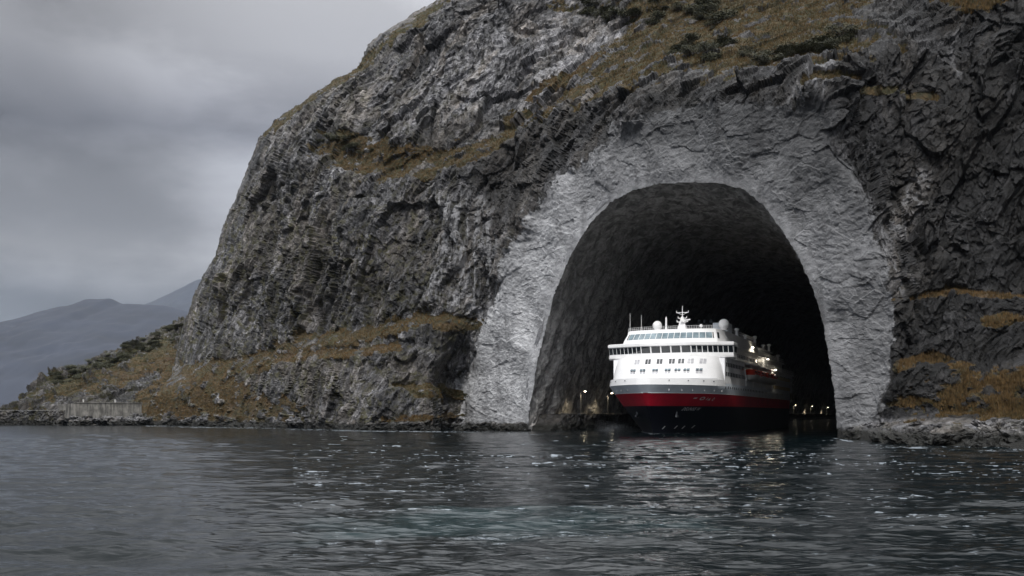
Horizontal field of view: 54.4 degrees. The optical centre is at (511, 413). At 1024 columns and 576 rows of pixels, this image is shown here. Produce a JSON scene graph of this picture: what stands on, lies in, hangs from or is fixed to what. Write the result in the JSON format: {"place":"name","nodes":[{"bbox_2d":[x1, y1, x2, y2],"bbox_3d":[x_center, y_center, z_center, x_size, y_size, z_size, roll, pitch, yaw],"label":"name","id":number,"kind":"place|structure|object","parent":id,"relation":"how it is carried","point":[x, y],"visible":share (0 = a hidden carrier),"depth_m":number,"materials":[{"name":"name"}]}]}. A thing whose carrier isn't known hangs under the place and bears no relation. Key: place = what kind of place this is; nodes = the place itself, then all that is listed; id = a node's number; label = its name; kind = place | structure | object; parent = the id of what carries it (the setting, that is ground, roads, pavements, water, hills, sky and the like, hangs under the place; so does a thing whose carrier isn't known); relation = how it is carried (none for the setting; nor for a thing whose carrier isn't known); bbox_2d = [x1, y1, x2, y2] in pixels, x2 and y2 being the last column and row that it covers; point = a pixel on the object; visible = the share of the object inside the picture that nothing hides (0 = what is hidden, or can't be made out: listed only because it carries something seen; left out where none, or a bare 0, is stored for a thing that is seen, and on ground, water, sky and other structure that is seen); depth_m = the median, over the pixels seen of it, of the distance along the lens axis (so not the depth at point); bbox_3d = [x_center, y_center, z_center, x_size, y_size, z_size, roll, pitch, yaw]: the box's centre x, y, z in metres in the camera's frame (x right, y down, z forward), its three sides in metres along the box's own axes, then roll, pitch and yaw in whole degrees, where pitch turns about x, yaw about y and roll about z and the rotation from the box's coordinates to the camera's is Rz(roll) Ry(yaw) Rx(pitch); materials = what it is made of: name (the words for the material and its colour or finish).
{"place":"outdoors","nodes":[
{"label":"outdoors","id":0,"kind":"place"},
{"bbox_2d":[0,316,184,416],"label":"headland","id":1,"kind":"structure","parent":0,"point":[131,389],"depth_m":425.37,"materials":[{"name":"stone"}]},
{"bbox_2d":[78,365,94,369],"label":"shrub","id":2,"kind":"object","parent":1,"relation":"on","point":[82,367],"visible":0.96,"depth_m":442.17,"materials":[{"name":"green plant"}]},
{"bbox_2d":[17,330,176,412],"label":"grass","id":3,"kind":"structure","parent":1,"relation":"on","point":[147,365],"depth_m":428.17,"materials":[{"name":"plant"}]},
{"bbox_2d":[59,400,142,424],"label":"harbour wall","id":4,"kind":"structure","parent":1,"relation":"on","point":[100,409],"depth_m":366.35,"materials":[{"name":"concrete"}]},
{"bbox_2d":[96,364,114,368],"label":"shrub","id":5,"kind":"object","parent":1,"relation":"on","point":[101,366],"visible":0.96,"depth_m":439.11,"materials":[{"name":"green plant"}]},
{"bbox_2d":[118,355,131,358],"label":"shrub","id":6,"kind":"object","parent":1,"relation":"on","point":[126,356],"visible":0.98,"depth_m":442.73,"materials":[{"name":"green plant"}]},
{"bbox_2d":[122,341,140,345],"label":"shrub","id":7,"kind":"object","parent":1,"relation":"on","point":[132,343],"visible":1,"depth_m":459.51,"materials":[{"name":"green plant"}]},
{"bbox_2d":[149,331,161,335],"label":"shrub","id":8,"kind":"object","parent":1,"relation":"on","point":[157,333],"visible":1,"depth_m":467.47,"materials":[{"name":"green plant"}]},
{"bbox_2d":[149,343,162,347],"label":"shrub","id":9,"kind":"object","parent":1,"relation":"on","point":[157,345],"visible":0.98,"depth_m":449.34,"materials":[{"name":"green plant"}]},
{"bbox_2d":[0,298,188,406],"bbox_3d":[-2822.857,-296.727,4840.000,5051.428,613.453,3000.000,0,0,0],"label":"mountain","id":10,"kind":"structure","parent":0,"point":[33,345],"depth_m":4362.03,"materials":[{"name":"stone"}]},
{"bbox_2d":[145,279,201,311],"bbox_3d":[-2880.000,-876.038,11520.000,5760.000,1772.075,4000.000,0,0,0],"label":"mountain","id":11,"kind":"structure","parent":0,"point":[181,298],"depth_m":11620.83,"materials":[{"name":"stone"}]},
{"bbox_2d":[0,0,435,321],"label":"sky","id":12,"kind":"structure","parent":0,"point":[130,130],"materials":[{"name":"grey"}]},
{"bbox_2d":[0,418,1023,575],"bbox_3d":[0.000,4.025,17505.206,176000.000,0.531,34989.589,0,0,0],"label":"water","id":13,"kind":"structure","parent":0,"point":[812,497],"depth_m":44.58,"materials":[{"name":"liquid"}]},
{"bbox_2d":[0,410,64,424],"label":"stone jetty","id":14,"kind":"object","parent":13,"relation":"in","point":[31,417],"visible":0.83,"depth_m":366.56,"materials":[{"name":"stone"}]},
{"bbox_2d":[57,418,71,424],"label":"boulder","id":15,"kind":"object","parent":13,"relation":"in","point":[65,421],"visible":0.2,"depth_m":353.64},
{"bbox_2d":[68,415,80,420],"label":"boulder","id":16,"kind":"object","parent":15,"relation":"on","point":[73,417],"visible":0.32,"depth_m":353.89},
{"bbox_2d":[67,420,79,424],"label":"boulder","id":17,"kind":"object","parent":13,"relation":"in","point":[72,422],"visible":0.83,"depth_m":351.13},
{"bbox_2d":[78,418,91,424],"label":"boulder","id":18,"kind":"object","parent":13,"relation":"in","point":[82,421],"visible":0.98,"depth_m":351.96,"materials":[{"name":"stone"}]},
{"bbox_2d":[107,416,124,424],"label":"boulder","id":19,"kind":"object","parent":13,"relation":"in","point":[116,420],"visible":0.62,"depth_m":351.64,"materials":[{"name":"stone"}]},
{"bbox_2d":[123,420,141,424],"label":"boulder","id":20,"kind":"object","parent":13,"relation":"in","point":[131,422],"visible":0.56,"depth_m":350.55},
{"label":"boulder","id":21,"kind":"object","parent":20,"relation":"on","visible":0},
{"bbox_2d":[138,418,150,424],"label":"boulder","id":22,"kind":"object","parent":21,"relation":"on","point":[147,421],"visible":0.98,"depth_m":351.98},
{"bbox_2d":[469,425,476,430],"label":"boulder","id":23,"kind":"object","parent":13,"relation":"in","point":[473,427],"visible":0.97,"depth_m":235.97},
{"bbox_2d":[490,422,497,430],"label":"boulder","id":24,"kind":"object","parent":13,"relation":"on","point":[493,425],"visible":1,"depth_m":236.93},
{"bbox_2d":[505,424,520,430],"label":"boulder","id":25,"kind":"object","parent":13,"relation":"in","point":[511,427],"visible":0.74,"depth_m":235.57,"materials":[{"name":"stone"}]},
{"bbox_2d":[608,306,793,433],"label":"cruise ship","id":26,"kind":"object","parent":13,"relation":"on","point":[683,377],"visible":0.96,"depth_m":209.65,"materials":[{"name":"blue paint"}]},
{"bbox_2d":[744,369,759,381],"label":"lifeboat","id":27,"kind":"object","parent":26,"relation":"on","point":[752,375],"visible":0.92,"depth_m":231.15,"materials":[{"name":"orange paint"}]},
{"bbox_2d":[754,370,766,382],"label":"lifeboat","id":28,"kind":"object","parent":26,"relation":"on","point":[762,377],"visible":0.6,"depth_m":241.27,"materials":[{"name":"orange paint"}]},
{"bbox_2d":[762,372,772,383],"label":"lifeboat","id":29,"kind":"object","parent":26,"relation":"on","point":[768,379],"visible":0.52,"depth_m":250.79,"materials":[{"name":"orange paint"}]},
{"bbox_2d":[767,374,777,384],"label":"lifeboat","id":30,"kind":"object","parent":26,"relation":"on","point":[774,379],"visible":0.56,"depth_m":260.00,"materials":[{"name":"orange paint"}]},
{"bbox_2d":[145,0,1023,448],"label":"cliff","id":31,"kind":"structure","parent":0,"point":[885,190],"depth_m":240.38,"materials":[{"name":"stone"}]},
{"bbox_2d":[130,413,141,419],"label":"boulder","id":32,"kind":"object","parent":31,"relation":"on","point":[134,415],"visible":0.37,"depth_m":355.47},
{"bbox_2d":[285,416,298,424],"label":"boulder","id":33,"kind":"object","parent":31,"relation":"on","point":[290,419],"visible":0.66,"depth_m":293.68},
{"bbox_2d":[322,133,332,140],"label":"shrub","id":34,"kind":"object","parent":31,"relation":"on","point":[327,136],"visible":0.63,"depth_m":321.83,"materials":[{"name":"green plant"}]},
{"bbox_2d":[329,134,345,142],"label":"shrub","id":35,"kind":"object","parent":31,"relation":"on","point":[333,138],"visible":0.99,"depth_m":314.19,"materials":[{"name":"green plant"}]},
{"bbox_2d":[341,144,354,150],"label":"shrub","id":36,"kind":"object","parent":31,"relation":"on","point":[345,148],"visible":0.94,"depth_m":307.91,"materials":[{"name":"green plant"}]},
{"bbox_2d":[348,141,361,148],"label":"shrub","id":37,"kind":"object","parent":31,"relation":"on","point":[353,144],"visible":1,"depth_m":305.32,"materials":[{"name":"green plant"}]},
{"bbox_2d":[145,0,1023,422],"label":"grass","id":38,"kind":"structure","parent":31,"relation":"on","point":[1007,402],"depth_m":225.91,"materials":[{"name":"plant"}]},
{"bbox_2d":[577,6,596,16],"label":"shrub","id":39,"kind":"object","parent":31,"relation":"on","point":[587,12],"visible":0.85,"depth_m":296.26,"materials":[{"name":"green plant"}]},
{"bbox_2d":[584,0,600,5],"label":"shrub","id":40,"kind":"object","parent":31,"relation":"on","point":[591,3],"visible":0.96,"depth_m":297.36,"materials":[{"name":"green plant"}]},
{"bbox_2d":[591,7,603,15],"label":"shrub","id":41,"kind":"object","parent":31,"relation":"on","point":[598,12],"visible":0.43,"depth_m":288.94,"materials":[{"name":"green plant"}]},
{"bbox_2d":[599,4,616,13],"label":"shrub","id":42,"kind":"object","parent":31,"relation":"on","point":[605,8],"visible":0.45,"depth_m":282.37,"materials":[{"name":"green plant"}]},
{"bbox_2d":[601,6,622,18],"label":"shrub","id":43,"kind":"object","parent":31,"relation":"on","point":[614,11],"visible":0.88,"depth_m":275.17,"materials":[{"name":"green plant"}]},
{"bbox_2d":[618,7,640,17],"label":"shrub","id":44,"kind":"object","parent":31,"relation":"on","point":[622,13],"visible":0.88,"depth_m":271.23,"materials":[{"name":"green plant"}]},
{"bbox_2d":[627,7,642,17],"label":"shrub","id":45,"kind":"object","parent":31,"relation":"on","point":[633,11],"visible":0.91,"depth_m":269.79,"materials":[{"name":"green plant"}]},
{"bbox_2d":[642,17,659,25],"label":"shrub","id":46,"kind":"object","parent":31,"relation":"on","point":[650,22],"visible":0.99,"depth_m":258.71,"materials":[{"name":"green plant"}]},
{"bbox_2d":[646,5,668,13],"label":"shrub","id":47,"kind":"object","parent":31,"relation":"on","point":[665,7],"visible":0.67,"depth_m":265.24,"materials":[{"name":"green plant"}]},
{"bbox_2d":[649,10,666,19],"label":"shrub","id":48,"kind":"object","parent":31,"relation":"on","point":[659,14],"visible":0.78,"depth_m":260.29,"materials":[{"name":"green plant"}]},
{"bbox_2d":[668,1,685,10],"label":"shrub","id":49,"kind":"object","parent":31,"relation":"on","point":[676,5],"visible":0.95,"depth_m":260.51,"materials":[{"name":"green plant"}]},
{"bbox_2d":[668,40,692,50],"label":"shrub","id":50,"kind":"object","parent":31,"relation":"on","point":[677,46],"visible":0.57,"depth_m":234.47,"materials":[{"name":"green plant"}]},
{"bbox_2d":[524,182,836,429],"bbox_3d":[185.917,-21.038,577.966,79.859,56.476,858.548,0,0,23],"label":"tunnel","id":51,"kind":"structure","parent":31,"relation":"in","point":[702,252],"depth_m":274.12,"materials":[{"name":"stone"}]},
{"bbox_2d":[532,413,834,430],"bbox_3d":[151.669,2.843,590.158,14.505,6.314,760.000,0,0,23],"label":"quay","id":52,"kind":"structure","parent":51,"relation":"in","point":[557,421],"depth_m":261.48,"materials":[{"name":"concrete"}]},
{"bbox_2d":[679,43,701,55],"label":"shrub","id":53,"kind":"object","parent":31,"relation":"on","point":[687,49],"visible":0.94,"depth_m":221.12,"materials":[{"name":"green plant"}]},
{"bbox_2d":[682,32,701,42],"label":"shrub","id":54,"kind":"object","parent":31,"relation":"on","point":[692,37],"visible":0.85,"depth_m":236.61,"materials":[{"name":"green plant"}]},
{"bbox_2d":[682,3,702,14],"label":"shrub","id":55,"kind":"object","parent":31,"relation":"on","point":[688,8],"visible":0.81,"depth_m":257.47,"materials":[{"name":"green plant"}]},
{"bbox_2d":[691,9,715,20],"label":"shrub","id":56,"kind":"object","parent":31,"relation":"on","point":[698,15],"visible":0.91,"depth_m":249.64,"materials":[{"name":"green plant"}]},
{"bbox_2d":[693,0,714,6],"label":"shrub","id":57,"kind":"object","parent":31,"relation":"on","point":[698,2],"visible":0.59,"depth_m":260.44,"materials":[{"name":"green plant"}]},
{"bbox_2d":[695,41,717,51],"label":"shrub","id":58,"kind":"object","parent":31,"relation":"on","point":[706,45],"visible":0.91,"depth_m":216.31,"materials":[{"name":"green plant"}]},
{"bbox_2d":[697,2,721,12],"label":"shrub","id":59,"kind":"object","parent":31,"relation":"on","point":[711,7],"visible":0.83,"depth_m":253.85,"materials":[{"name":"green plant"}]},
{"bbox_2d":[700,51,721,60],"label":"shrub","id":60,"kind":"object","parent":31,"relation":"on","point":[706,57],"visible":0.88,"depth_m":214.71,"materials":[{"name":"green plant"}]},
{"bbox_2d":[703,20,718,25],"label":"shrub","id":61,"kind":"object","parent":31,"relation":"on","point":[711,22],"visible":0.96,"depth_m":242.30,"materials":[{"name":"green plant"}]},
{"bbox_2d":[703,0,723,3],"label":"shrub","id":62,"kind":"object","parent":31,"relation":"on","point":[712,1],"visible":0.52,"depth_m":258.56,"materials":[{"name":"green plant"}]},
{"bbox_2d":[708,42,725,47],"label":"shrub","id":63,"kind":"object","parent":31,"relation":"on","point":[721,45],"visible":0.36,"depth_m":220.43,"materials":[{"name":"green plant"}]},
{"bbox_2d":[712,32,731,44],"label":"shrub","id":64,"kind":"object","parent":31,"relation":"on","point":[722,39],"visible":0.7,"depth_m":220.82,"materials":[{"name":"green plant"}]},
{"bbox_2d":[712,8,738,22],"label":"shrub","id":65,"kind":"object","parent":31,"relation":"on","point":[720,15],"visible":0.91,"depth_m":238.25,"materials":[{"name":"green plant"}]},
{"bbox_2d":[722,38,739,45],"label":"shrub","id":66,"kind":"object","parent":31,"relation":"on","point":[733,40],"visible":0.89,"depth_m":218.41,"materials":[{"name":"green plant"}]},
{"bbox_2d":[737,49,755,56],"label":"shrub","id":67,"kind":"object","parent":31,"relation":"on","point":[741,53],"visible":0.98,"depth_m":207.60,"materials":[{"name":"green plant"}]},
{"bbox_2d":[737,45,758,52],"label":"shrub","id":68,"kind":"object","parent":31,"relation":"on","point":[751,47],"visible":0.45,"depth_m":213.39,"materials":[{"name":"green plant"}]},
{"bbox_2d":[749,50,776,65],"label":"shrub","id":69,"kind":"object","parent":31,"relation":"on","point":[759,58],"visible":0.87,"depth_m":199.44,"materials":[{"name":"green plant"}]},
{"bbox_2d":[760,43,791,56],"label":"shrub","id":70,"kind":"object","parent":31,"relation":"on","point":[774,46],"visible":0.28,"depth_m":206.24,"materials":[{"name":"green plant"}]},
{"bbox_2d":[772,57,785,61],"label":"shrub","id":71,"kind":"object","parent":31,"relation":"on","point":[774,59],"visible":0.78,"depth_m":193.47,"materials":[{"name":"green plant"}]},
{"bbox_2d":[772,45,793,56],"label":"shrub","id":72,"kind":"object","parent":31,"relation":"on","point":[776,51],"visible":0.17,"depth_m":200.68,"materials":[{"name":"green plant"}]},
{"bbox_2d":[778,46,797,57],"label":"shrub","id":73,"kind":"object","parent":31,"relation":"on","point":[787,53],"visible":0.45,"depth_m":191.92,"materials":[{"name":"green plant"}]},
{"bbox_2d":[790,40,822,52],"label":"shrub","id":74,"kind":"object","parent":31,"relation":"on","point":[807,44],"visible":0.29,"depth_m":190.34,"materials":[{"name":"green plant"}]},
{"bbox_2d":[793,42,822,53],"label":"shrub","id":75,"kind":"object","parent":31,"relation":"on","point":[805,48],"visible":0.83,"depth_m":188.91,"materials":[{"name":"green plant"}]},
{"bbox_2d":[815,42,834,52],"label":"shrub","id":76,"kind":"object","parent":31,"relation":"on","point":[824,44],"visible":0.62,"depth_m":185.50,"materials":[{"name":"green plant"}]},
{"bbox_2d":[808,31,842,43],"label":"shrub","id":77,"kind":"object","parent":31,"relation":"on","point":[822,37],"visible":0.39,"depth_m":193.60,"materials":[{"name":"green plant"}]},
{"bbox_2d":[816,44,838,53],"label":"shrub","id":78,"kind":"object","parent":31,"relation":"on","point":[819,50],"visible":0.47,"depth_m":185.84,"materials":[{"name":"green plant"}]},
{"bbox_2d":[823,38,838,44],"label":"shrub","id":79,"kind":"object","parent":31,"relation":"on","point":[832,41],"visible":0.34,"depth_m":190.30,"materials":[{"name":"green plant"}]},
{"bbox_2d":[832,35,850,43],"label":"shrub","id":80,"kind":"object","parent":31,"relation":"on","point":[841,39],"visible":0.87,"depth_m":190.52,"materials":[{"name":"green plant"}]},
{"bbox_2d":[826,21,860,35],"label":"shrub","id":81,"kind":"object","parent":31,"relation":"on","point":[853,29],"visible":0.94,"depth_m":192.53,"materials":[{"name":"green plant"}]},
{"bbox_2d":[841,31,854,39],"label":"shrub","id":82,"kind":"object","parent":31,"relation":"on","point":[850,34],"visible":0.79,"depth_m":190.71,"materials":[{"name":"green plant"}]},
{"bbox_2d":[844,425,865,437],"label":"boulder","id":83,"kind":"object","parent":31,"relation":"on","point":[857,429],"visible":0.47,"depth_m":158.66,"materials":[{"name":"stone"}]},
{"bbox_2d":[849,435,862,439],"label":"boulder","id":84,"kind":"object","parent":31,"relation":"on","point":[856,438],"visible":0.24,"depth_m":154.40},
{"bbox_2d":[867,423,879,427],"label":"boulder","id":85,"kind":"object","parent":31,"relation":"on","point":[873,425],"visible":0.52,"depth_m":157.52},
{"bbox_2d":[868,428,892,442],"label":"boulder","id":86,"kind":"object","parent":31,"relation":"on","point":[877,435],"visible":0.46,"depth_m":139.33,"materials":[{"name":"stone"}]},
{"bbox_2d":[881,421,899,427],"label":"boulder","id":87,"kind":"object","parent":31,"relation":"on","point":[888,424],"visible":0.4,"depth_m":152.53,"materials":[{"name":"stone"}]},
{"bbox_2d":[884,432,917,444],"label":"boulder","id":88,"kind":"object","parent":31,"relation":"on","point":[897,438],"visible":0.52,"depth_m":130.80,"materials":[{"name":"stone"}]},
{"bbox_2d":[892,430,911,436],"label":"boulder","id":89,"kind":"object","parent":31,"relation":"on","point":[905,432],"visible":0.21,"depth_m":136.81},
{"bbox_2d":[905,429,920,436],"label":"boulder","id":90,"kind":"object","parent":31,"relation":"on","point":[915,432],"visible":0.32,"depth_m":137.79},
{"bbox_2d":[908,421,922,426],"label":"boulder","id":91,"kind":"object","parent":31,"relation":"on","point":[915,423],"visible":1,"depth_m":147.46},
{"bbox_2d":[916,434,933,445],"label":"boulder","id":92,"kind":"object","parent":31,"relation":"on","point":[923,439],"visible":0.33,"depth_m":126.83,"materials":[{"name":"stone"}]},
{"bbox_2d":[922,426,937,431],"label":"boulder","id":93,"kind":"object","parent":31,"relation":"on","point":[930,427],"visible":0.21,"depth_m":138.39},
{"bbox_2d":[923,434,963,445],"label":"boulder","id":94,"kind":"object","parent":31,"relation":"on","point":[941,439],"visible":0.48,"depth_m":124.88,"materials":[{"name":"stone"}]},
{"bbox_2d":[929,424,975,435],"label":"boulder","id":95,"kind":"object","parent":31,"relation":"on","point":[959,428],"visible":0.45,"depth_m":130.27,"materials":[{"name":"stone"}]},
{"bbox_2d":[964,436,985,445],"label":"boulder","id":96,"kind":"object","parent":31,"relation":"on","point":[979,439],"visible":0.41,"depth_m":120.14,"materials":[{"name":"stone"}]},
{"bbox_2d":[970,420,987,426],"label":"boulder","id":97,"kind":"object","parent":31,"relation":"on","point":[975,423],"visible":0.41,"depth_m":136.46,"materials":[{"name":"stone"}]},
{"bbox_2d":[973,427,991,435],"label":"boulder","id":98,"kind":"object","parent":31,"relation":"on","point":[981,430],"visible":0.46,"depth_m":129.09,"materials":[{"name":"stone"}]},
{"bbox_2d":[977,432,993,436],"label":"boulder","id":99,"kind":"object","parent":31,"relation":"on","point":[988,434],"visible":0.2,"depth_m":125.00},
{"bbox_2d":[976,424,996,431],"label":"boulder","id":100,"kind":"object","parent":31,"relation":"on","point":[992,428],"visible":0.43,"depth_m":131.92,"materials":[{"name":"stone"}]},
{"bbox_2d":[979,436,1002,447],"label":"boulder","id":101,"kind":"object","parent":31,"relation":"on","point":[992,441],"visible":0.43,"depth_m":116.00,"materials":[{"name":"stone"}]},
{"bbox_2d":[991,418,1006,423],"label":"boulder","id":102,"kind":"object","parent":31,"relation":"on","point":[997,419],"visible":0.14,"depth_m":134.08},
{"bbox_2d":[993,421,1009,430],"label":"boulder","id":103,"kind":"object","parent":31,"relation":"on","point":[998,425],"visible":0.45,"depth_m":131.32,"materials":[{"name":"stone"}]},
{"bbox_2d":[995,442,1012,447],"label":"boulder","id":104,"kind":"object","parent":31,"relation":"on","point":[1005,445],"visible":0.48,"depth_m":114.63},
{"bbox_2d":[997,429,1021,442],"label":"boulder","id":105,"kind":"object","parent":31,"relation":"on","point":[1011,435],"visible":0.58,"depth_m":118.91,"materials":[{"name":"stone"}]},
{"bbox_2d":[1006,420,1022,425],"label":"boulder","id":106,"kind":"object","parent":31,"relation":"on","point":[1016,422],"visible":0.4,"depth_m":131.81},
{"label":"boulder","id":107,"kind":"object","parent":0,"visible":0},
{"bbox_2d":[99,416,110,422],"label":"boulder","id":108,"kind":"object","parent":107,"relation":"on","point":[105,419],"visible":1,"depth_m":352.41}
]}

